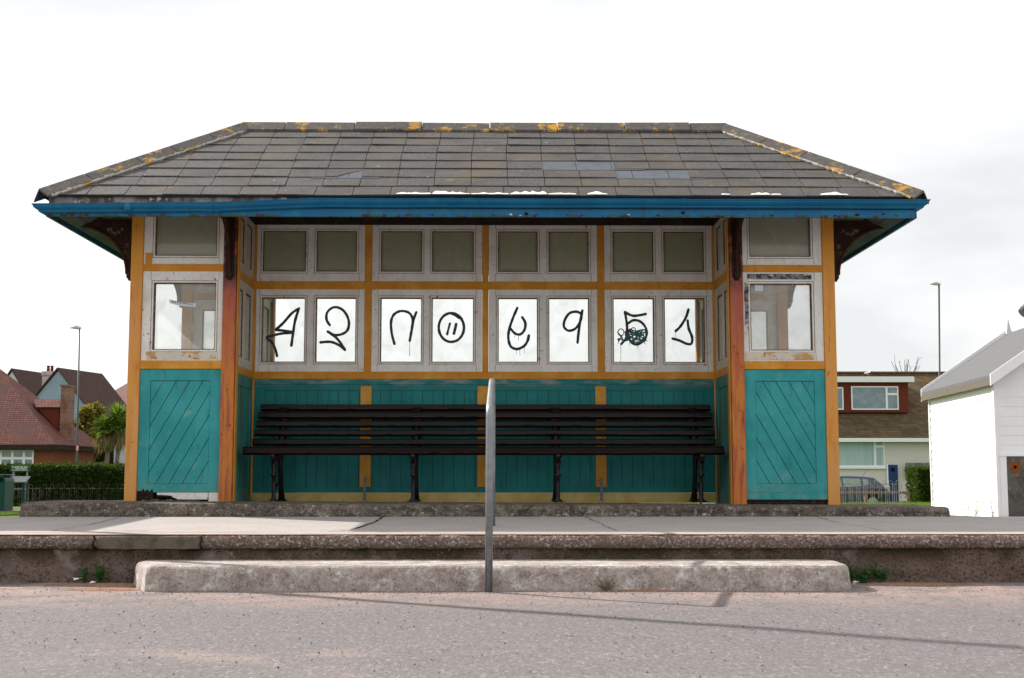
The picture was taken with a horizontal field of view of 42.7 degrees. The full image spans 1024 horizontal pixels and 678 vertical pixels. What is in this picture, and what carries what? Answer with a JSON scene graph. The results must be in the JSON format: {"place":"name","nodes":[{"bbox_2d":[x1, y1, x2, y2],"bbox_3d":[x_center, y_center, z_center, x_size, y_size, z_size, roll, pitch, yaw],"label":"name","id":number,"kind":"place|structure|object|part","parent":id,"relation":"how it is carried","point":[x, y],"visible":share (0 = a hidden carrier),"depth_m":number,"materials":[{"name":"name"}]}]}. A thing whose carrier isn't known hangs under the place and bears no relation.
{"place":"outdoors","nodes":[
{"label":"outdoors","id":0,"kind":"place"},
{"bbox_2d":[0,512,19,515],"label":"verge grass","id":1,"kind":"structure","parent":0,"point":[9,514],"depth_m":20.04,"materials":[{"name":"green plant"}]},
{"bbox_2d":[8,368,41,394],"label":"gabled house","id":2,"kind":"structure","parent":0,"point":[30,381],"depth_m":81.15,"materials":[{"name":"tile"}]},
{"bbox_2d":[115,384,126,404],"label":"rose roofed house","id":3,"kind":"structure","parent":0,"point":[121,391],"depth_m":93.63,"materials":[{"name":"tile"}]},
{"bbox_2d":[0,501,975,516],"bbox_3d":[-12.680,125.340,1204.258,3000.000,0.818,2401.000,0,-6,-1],"label":"ground","id":4,"kind":"structure","parent":0,"point":[16,507],"depth_m":19.96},
{"bbox_2d":[0,474,19,512],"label":"litter bin","id":5,"kind":"object","parent":4,"relation":"on","point":[6,491],"visible":0.97,"depth_m":20.99,"materials":[{"name":"plastic"}]},
{"bbox_2d":[10,465,29,501],"bbox_3d":[-8.470,2.588,22.505,0.338,0.834,0.042,0,-6,-1],"label":"notice board","id":6,"kind":"object","parent":4,"relation":"on","point":[19,468],"visible":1,"depth_m":22.52,"materials":[{"name":"metal"}]},
{"bbox_2d":[12,476,30,502],"bbox_3d":[-8.256,2.603,21.811,0.393,0.627,0.264,0,-6,-1],"label":"information lectern","id":7,"kind":"object","parent":4,"relation":"on","point":[21,479],"visible":0.43,"depth_m":21.82,"materials":[{"name":"metal"}]},
{"bbox_2d":[0,369,100,469],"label":"brick bungalow","id":8,"kind":"object","parent":4,"relation":"on","point":[34,429],"visible":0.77,"depth_m":53.01,"materials":[{"name":"ceramic"}]},
{"bbox_2d":[0,450,33,463],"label":"window","id":9,"kind":"structure","parent":8,"relation":"in","point":[6,456],"depth_m":51.59,"materials":[{"name":"white glass"}]},
{"bbox_2d":[0,461,124,505],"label":"hedge","id":10,"kind":"object","parent":4,"relation":"on","point":[104,475],"visible":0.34,"depth_m":39.01,"materials":[{"name":"green plant"}]},
{"bbox_2d":[14,484,123,505],"bbox_3d":[-9.681,4.674,38.977,11.507,0.695,0.012,0,-6,-1],"label":"hoop railing","id":11,"kind":"object","parent":4,"relation":"on","point":[64,489],"visible":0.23,"depth_m":38.95,"materials":[{"name":"metal"}]},
{"bbox_2d":[70,325,81,462],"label":"street lamp","id":12,"kind":"object","parent":4,"relation":"on","point":[77,423],"visible":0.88,"depth_m":45.68,"materials":[{"name":"grey metal"}]},
{"bbox_2d":[74,421,83,429],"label":"tree","id":13,"kind":"object","parent":4,"relation":"on","point":[81,427],"visible":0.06,"depth_m":56.69,"materials":[{"name":"green plant"}]},
{"bbox_2d":[35,367,126,436],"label":"gabled house","id":14,"kind":"structure","parent":4,"relation":"on","point":[96,387],"depth_m":75.76,"materials":[{"name":"tile"}]},
{"bbox_2d":[41,366,53,384],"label":"rendered chimney","id":15,"kind":"object","parent":14,"relation":"attached to","point":[46,374],"visible":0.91,"depth_m":77.21,"materials":[{"name":"white concrete"}]},
{"bbox_2d":[74,401,107,462],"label":"tree","id":16,"kind":"object","parent":4,"relation":"on","point":[88,412],"visible":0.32,"depth_m":58.14,"materials":[{"name":"green plant"}]},
{"bbox_2d":[93,447,113,469],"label":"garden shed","id":17,"kind":"structure","parent":4,"relation":"on","point":[102,458],"depth_m":59.10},
{"bbox_2d":[84,401,125,463],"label":"cabbage palm","id":18,"kind":"object","parent":4,"relation":"on","point":[113,424],"visible":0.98,"depth_m":53.36,"materials":[{"name":"green plant"}]},
{"bbox_2d":[114,444,124,463],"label":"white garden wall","id":19,"kind":"structure","parent":4,"relation":"on","point":[122,458],"depth_m":56.93,"materials":[{"name":"paint"}]},
{"bbox_2d":[840,470,889,502],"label":"parked car","id":20,"kind":"object","parent":4,"relation":"on","point":[858,484],"visible":0.37,"depth_m":49.02,"materials":[{"name":"blue paint"}]},
{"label":"side window","id":21,"kind":"part","parent":20,"relation":"part of","materials":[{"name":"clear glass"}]},
{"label":"side window","id":22,"kind":"part","parent":20,"relation":"part of","materials":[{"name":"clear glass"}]},
{"bbox_2d":[840,480,901,503],"bbox_3d":[3.721,4.474,37.711,15.077,0.802,0.012,0,-6,-1],"label":"hoop railing","id":23,"kind":"object","parent":4,"relation":"on","point":[872,491],"visible":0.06,"depth_m":37.78,"materials":[{"name":"metal"}]},
{"bbox_2d":[840,491,909,502],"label":"timber knee rail","id":24,"kind":"object","parent":4,"relation":"on","point":[907,493],"visible":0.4,"depth_m":45.11,"materials":[{"name":"brown wood"}]},
{"bbox_2d":[840,501,930,505],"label":"grass","id":25,"kind":"structure","parent":4,"relation":"on","point":[928,503],"depth_m":43.23,"materials":[{"name":"green plant"}]},
{"bbox_2d":[837,371,945,500],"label":"dormer bungalow","id":26,"kind":"object","parent":4,"relation":"on","point":[883,423],"visible":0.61,"depth_m":62.91,"materials":[{"name":"beige paint"}]},
{"bbox_2d":[837,387,843,409],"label":"window","id":27,"kind":"structure","parent":26,"relation":"in","point":[840,389],"depth_m":63.70,"materials":[{"name":"white glass"}]},
{"bbox_2d":[839,442,884,466],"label":"window","id":28,"kind":"structure","parent":26,"relation":"in","point":[851,454],"depth_m":61.94,"materials":[{"name":"glass"}]},
{"bbox_2d":[851,386,898,409],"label":"window","id":29,"kind":"structure","parent":26,"relation":"in","point":[862,397],"depth_m":63.74,"materials":[{"name":"white glass"}]},
{"bbox_2d":[888,465,898,500],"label":"front door","id":30,"kind":"structure","parent":26,"relation":"in","point":[892,469],"depth_m":61.80,"materials":[{"name":"blue paint"}]},
{"bbox_2d":[904,465,930,502],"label":"hedge","id":31,"kind":"object","parent":4,"relation":"on","point":[917,478],"visible":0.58,"depth_m":46.53,"materials":[{"name":"green plant"}]},
{"bbox_2d":[930,282,940,375],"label":"street lamp","id":32,"kind":"object","parent":4,"relation":"on","point":[938,284],"visible":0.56,"depth_m":47.78,"materials":[{"name":"grey metal"}]},
{"bbox_2d":[921,320,1023,516],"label":"beach hut","id":33,"kind":"object","parent":4,"relation":"on","point":[975,399],"visible":0.9,"depth_m":19.05,"materials":[{"name":"white wood"}]},
{"bbox_2d":[1006,457,1023,516],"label":"steel door","id":34,"kind":"structure","parent":33,"relation":"in","point":[1015,465],"depth_m":17.91,"materials":[{"name":"grey metal"}]},
{"bbox_2d":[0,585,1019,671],"bbox_3d":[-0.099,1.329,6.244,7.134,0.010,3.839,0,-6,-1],"label":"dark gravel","id":35,"kind":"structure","parent":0,"point":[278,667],"depth_m":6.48,"materials":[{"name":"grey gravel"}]},
{"bbox_2d":[0,584,1022,677],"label":"loose gravel","id":36,"kind":"structure","parent":0,"point":[173,673],"depth_m":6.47,"materials":[{"name":"grey gravel"}]},
{"bbox_2d":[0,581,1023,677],"bbox_3d":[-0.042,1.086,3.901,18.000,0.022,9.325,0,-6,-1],"label":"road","id":37,"kind":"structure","parent":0,"point":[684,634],"depth_m":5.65,"materials":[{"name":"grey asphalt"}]},
{"bbox_2d":[78,567,87,582],"bbox_3d":[-2.667,1.469,8.144,0.072,0.104,0.070,0,-6,-1],"label":"weed","id":38,"kind":"object","parent":37,"relation":"on","point":[84,573],"visible":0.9,"depth_m":8.14,"materials":[{"name":"green plant"}]},
{"bbox_2d":[44,583,134,586],"bbox_3d":[-2.560,1.514,8.073,0.975,0.018,0.206,0,-6,-1],"label":"grit","id":39,"kind":"object","parent":37,"relation":"on","point":[102,584],"visible":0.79,"depth_m":8.02,"materials":[{"name":"brown gravel"}]},
{"bbox_2d":[92,565,108,582],"bbox_3d":[-2.567,1.472,8.145,0.102,0.134,0.075,0,-6,-1],"label":"weed","id":40,"kind":"object","parent":37,"relation":"on","point":[98,574],"visible":0.9,"depth_m":8.14,"materials":[{"name":"green plant"}]},
{"bbox_2d":[60,588,141,590],"bbox_3d":[-2.448,1.489,7.774,0.700,0.018,0.123,0,-6,-1],"label":"grit","id":41,"kind":"object","parent":37,"relation":"on","point":[106,589],"visible":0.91,"depth_m":7.75,"materials":[{"name":"beige gravel"}]},
{"bbox_2d":[485,378,494,591],"bbox_3d":[-0.136,0.891,8.482,0.048,1.382,1.644,0,-6,0],"label":"handrail","id":42,"kind":"object","parent":37,"relation":"on","point":[490,474],"visible":0.98,"depth_m":7.67,"materials":[{"name":"metal"}]},
{"bbox_2d":[134,559,850,591],"bbox_3d":[-0.145,1.451,7.966,4.380,0.185,0.557,0,-6,-1],"label":"concrete step","id":43,"kind":"object","parent":37,"relation":"on","point":[520,575],"visible":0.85,"depth_m":7.71,"materials":[{"name":"grey concrete"}]},
{"bbox_2d":[594,575,618,589],"bbox_3d":[0.554,1.428,7.670,0.148,0.092,0.058,0,-6,-1],"label":"weed","id":44,"kind":"object","parent":37,"relation":"on","point":[607,586],"visible":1,"depth_m":7.67,"materials":[{"name":"plant"}]},
{"bbox_2d":[615,589,672,591],"bbox_3d":[0.779,1.474,7.666,0.445,0.018,0.074,0,-6,-1],"label":"grit","id":45,"kind":"object","parent":37,"relation":"on","point":[643,590],"visible":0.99,"depth_m":7.65,"materials":[{"name":"beige gravel"}]},
{"bbox_2d":[844,562,880,582],"bbox_3d":[2.175,1.460,8.191,0.297,0.134,0.128,-1,-6,9],"label":"weed","id":46,"kind":"object","parent":37,"relation":"on","point":[858,577],"visible":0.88,"depth_m":8.18,"materials":[{"name":"green plant"}]},
{"bbox_2d":[871,564,889,581],"bbox_3d":[2.315,1.483,8.201,0.125,0.134,0.076,0,-6,-1],"label":"weed","id":47,"kind":"object","parent":37,"relation":"on","point":[881,577],"visible":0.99,"depth_m":8.20,"materials":[{"name":"green plant"}]},
{"bbox_2d":[861,582,970,585],"bbox_3d":[2.490,1.519,8.120,0.933,0.018,0.188,0,-6,-1],"label":"grit","id":48,"kind":"object","parent":37,"relation":"on","point":[915,584],"visible":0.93,"depth_m":8.08,"materials":[{"name":"gravel"}]},
{"bbox_2d":[0,517,1023,534],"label":"raised pavement","id":49,"kind":"structure","parent":0,"point":[503,525],"depth_m":9.28,"materials":[{"name":"grey concrete"}]},
{"bbox_2d":[51,516,878,531],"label":"pavement cracks","id":50,"kind":"object","parent":49,"relation":"on","point":[384,516],"visible":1,"depth_m":9.34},
{"bbox_2d":[19,500,949,516],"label":"shelter plinth","id":51,"kind":"structure","parent":49,"relation":"on","point":[86,508],"depth_m":10.57,"materials":[{"name":"concrete"}]},
{"bbox_2d":[31,122,930,504],"bbox_3d":[-0.259,-0.231,12.406,7.499,3.740,3.379,0,-6,-1],"label":"seafront shelter","id":52,"kind":"object","parent":51,"relation":"on","point":[239,230],"visible":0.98,"depth_m":11.96,"materials":[{"name":"yellow paint"}]},
{"bbox_2d":[141,271,222,360],"bbox_3d":[-2.871,-0.198,11.421,0.700,0.786,0.060,0,-6,-1],"label":"window","id":53,"kind":"structure","parent":52,"relation":"in","point":[150,278],"depth_m":11.40,"materials":[{"name":"white paint"}]},
{"bbox_2d":[144,217,223,263],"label":"upper window","id":54,"kind":"structure","parent":52,"relation":"in","point":[170,240],"depth_m":11.49,"materials":[{"name":"grey glass"}]},
{"bbox_2d":[192,300,214,348],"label":"window","id":55,"kind":"structure","parent":52,"relation":"in","point":[201,305],"depth_m":13.30,"materials":[{"name":"white paint"}]},
{"bbox_2d":[194,284,214,293],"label":"upper window","id":56,"kind":"structure","parent":52,"relation":"in","point":[198,288],"depth_m":13.33,"materials":[{"name":"grey glass"}]},
{"bbox_2d":[238,279,253,370],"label":"window","id":57,"kind":"structure","parent":52,"relation":"in","point":[246,292],"depth_m":12.06,"materials":[{"name":"white paint"}]},
{"bbox_2d":[240,217,254,279],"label":"upper window","id":58,"kind":"structure","parent":52,"relation":"in","point":[247,226],"depth_m":12.14,"materials":[{"name":"white paint"}]},
{"bbox_2d":[263,299,270,360],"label":"window","id":59,"kind":"structure","parent":52,"relation":"in","point":[267,304],"depth_m":13.15,"materials":[{"name":"white paint"}]},
{"bbox_2d":[255,289,364,371],"bbox_3d":[-1.906,-0.077,12.373,1.023,0.785,0.062,0,-6,-1],"label":"window","id":60,"kind":"structure","parent":52,"relation":"in","point":[310,364],"depth_m":12.36,"materials":[{"name":"white paint"}]},
{"bbox_2d":[257,225,365,280],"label":"upper window","id":61,"kind":"structure","parent":52,"relation":"in","point":[284,252],"depth_m":12.44,"materials":[{"name":"grey glass"}]},
{"bbox_2d":[371,289,481,371],"bbox_3d":[-0.805,-0.076,12.385,1.043,0.785,0.062,0,-6,-1],"label":"window","id":62,"kind":"structure","parent":52,"relation":"in","point":[426,296],"depth_m":12.37,"materials":[{"name":"white paint"}]},
{"bbox_2d":[372,225,481,281],"bbox_3d":[-0.805,-0.810,12.461,1.043,0.545,0.062,0,-6,-1],"label":"upper window","id":63,"kind":"structure","parent":52,"relation":"in","point":[445,253],"depth_m":12.45,"materials":[{"name":"grey glass"}]},
{"bbox_2d":[489,225,596,281],"bbox_3d":[0.293,-0.809,12.472,1.030,0.545,0.062,0,-6,-1],"label":"upper window","id":64,"kind":"structure","parent":52,"relation":"in","point":[517,253],"depth_m":12.46,"materials":[{"name":"grey glass"}]},
{"bbox_2d":[489,290,597,371],"bbox_3d":[0.293,-0.075,12.396,1.030,0.785,0.062,0,-6,-1],"label":"window","id":65,"kind":"structure","parent":52,"relation":"in","point":[543,364],"depth_m":12.37,"materials":[{"name":"white paint"}]},
{"bbox_2d":[604,225,711,281],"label":"upper window","id":66,"kind":"structure","parent":52,"relation":"in","point":[631,253],"depth_m":12.47,"materials":[{"name":"grey glass"}]},
{"bbox_2d":[604,290,713,371],"bbox_3d":[1.389,-0.074,12.408,1.026,0.785,0.062,0,-6,-1],"label":"window","id":67,"kind":"structure","parent":52,"relation":"in","point":[658,297],"depth_m":12.39,"materials":[{"name":"white paint"}]},
{"bbox_2d":[700,300,703,361],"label":"window","id":68,"kind":"structure","parent":52,"relation":"in","point":[701,303],"depth_m":13.23,"materials":[{"name":"white paint"}]},
{"bbox_2d":[714,218,725,279],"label":"upper window","id":69,"kind":"structure","parent":52,"relation":"in","point":[719,228],"depth_m":12.20,"materials":[{"name":"white paint"}]},
{"bbox_2d":[715,281,727,370],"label":"window","id":70,"kind":"structure","parent":52,"relation":"in","point":[721,291],"depth_m":12.13,"materials":[{"name":"white paint"}]},
{"bbox_2d":[751,285,775,293],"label":"upper window","id":71,"kind":"structure","parent":52,"relation":"in","point":[767,289],"depth_m":13.39,"materials":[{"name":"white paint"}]},
{"bbox_2d":[751,301,776,349],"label":"window","id":72,"kind":"structure","parent":52,"relation":"in","point":[770,307],"depth_m":13.36,"materials":[{"name":"white paint"}]},
{"bbox_2d":[742,218,821,264],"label":"upper window","id":73,"kind":"structure","parent":52,"relation":"in","point":[765,241],"depth_m":11.54,"materials":[{"name":"grey glass"}]},
{"bbox_2d":[743,272,823,360],"bbox_3d":[2.373,-0.192,11.476,0.700,0.786,0.060,0,-6,-1],"label":"window","id":74,"kind":"structure","parent":52,"relation":"in","point":[813,279],"depth_m":11.46,"materials":[{"name":"white paint"}]},
{"bbox_2d":[243,404,724,501],"bbox_3d":[-0.249,1.028,11.843,4.280,0.904,0.638,0,-6,-1],"label":"slatted bench","id":75,"kind":"object","parent":51,"relation":"on","point":[698,450],"visible":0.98,"depth_m":12.02,"materials":[{"name":"brown paint"}]},
{"bbox_2d":[0,534,1023,548],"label":"bullnose kerb","id":76,"kind":"structure","parent":49,"relation":"on","point":[509,541],"depth_m":8.22,"materials":[{"name":"concrete"}]},
{"bbox_2d":[92,536,202,549],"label":"kerb cracks","id":77,"kind":"object","parent":76,"relation":"on","point":[94,548],"visible":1,"depth_m":8.18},
{"bbox_2d":[0,548,1023,582],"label":"pavement wall","id":78,"kind":"structure","parent":0,"point":[957,565],"depth_m":8.27,"materials":[{"name":"grey concrete"}]},
{"bbox_2d":[183,550,399,559],"bbox_3d":[-1.398,1.386,8.247,1.417,0.107,0.038,0,-6,-1],"label":"wall repair patch","id":79,"kind":"object","parent":78,"relation":"attached to","point":[275,555],"visible":0.46,"depth_m":8.23,"materials":[{"name":"grey concrete"}]},
{"bbox_2d":[0,0,1023,389],"label":"sky","id":80,"kind":"structure","parent":0,"point":[926,95],"materials":[{"name":"white"}]},
{"bbox_2d":[891,354,921,370],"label":"bare tree","id":81,"kind":"object","parent":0,"point":[906,366],"visible":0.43,"depth_m":69.83,"materials":[{"name":"plant"}]},
{"bbox_2d":[1018,304,1023,316],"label":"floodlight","id":82,"kind":"object","parent":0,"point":[1021,310],"visible":1,"depth_m":13.47,"materials":[{"name":"metal"}]},
{"label":"path","id":83,"kind":"structure","parent":0,"visible":0},
{"bbox_2d":[946,487,990,516],"bbox_3d":[6.204,2.224,17.742,0.583,0.434,0.219,0,-6,-1],"label":"weed","id":84,"kind":"object","parent":83,"relation":"on","point":[968,506],"visible":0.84,"depth_m":17.77,"materials":[{"name":"green plant"}]}
]}

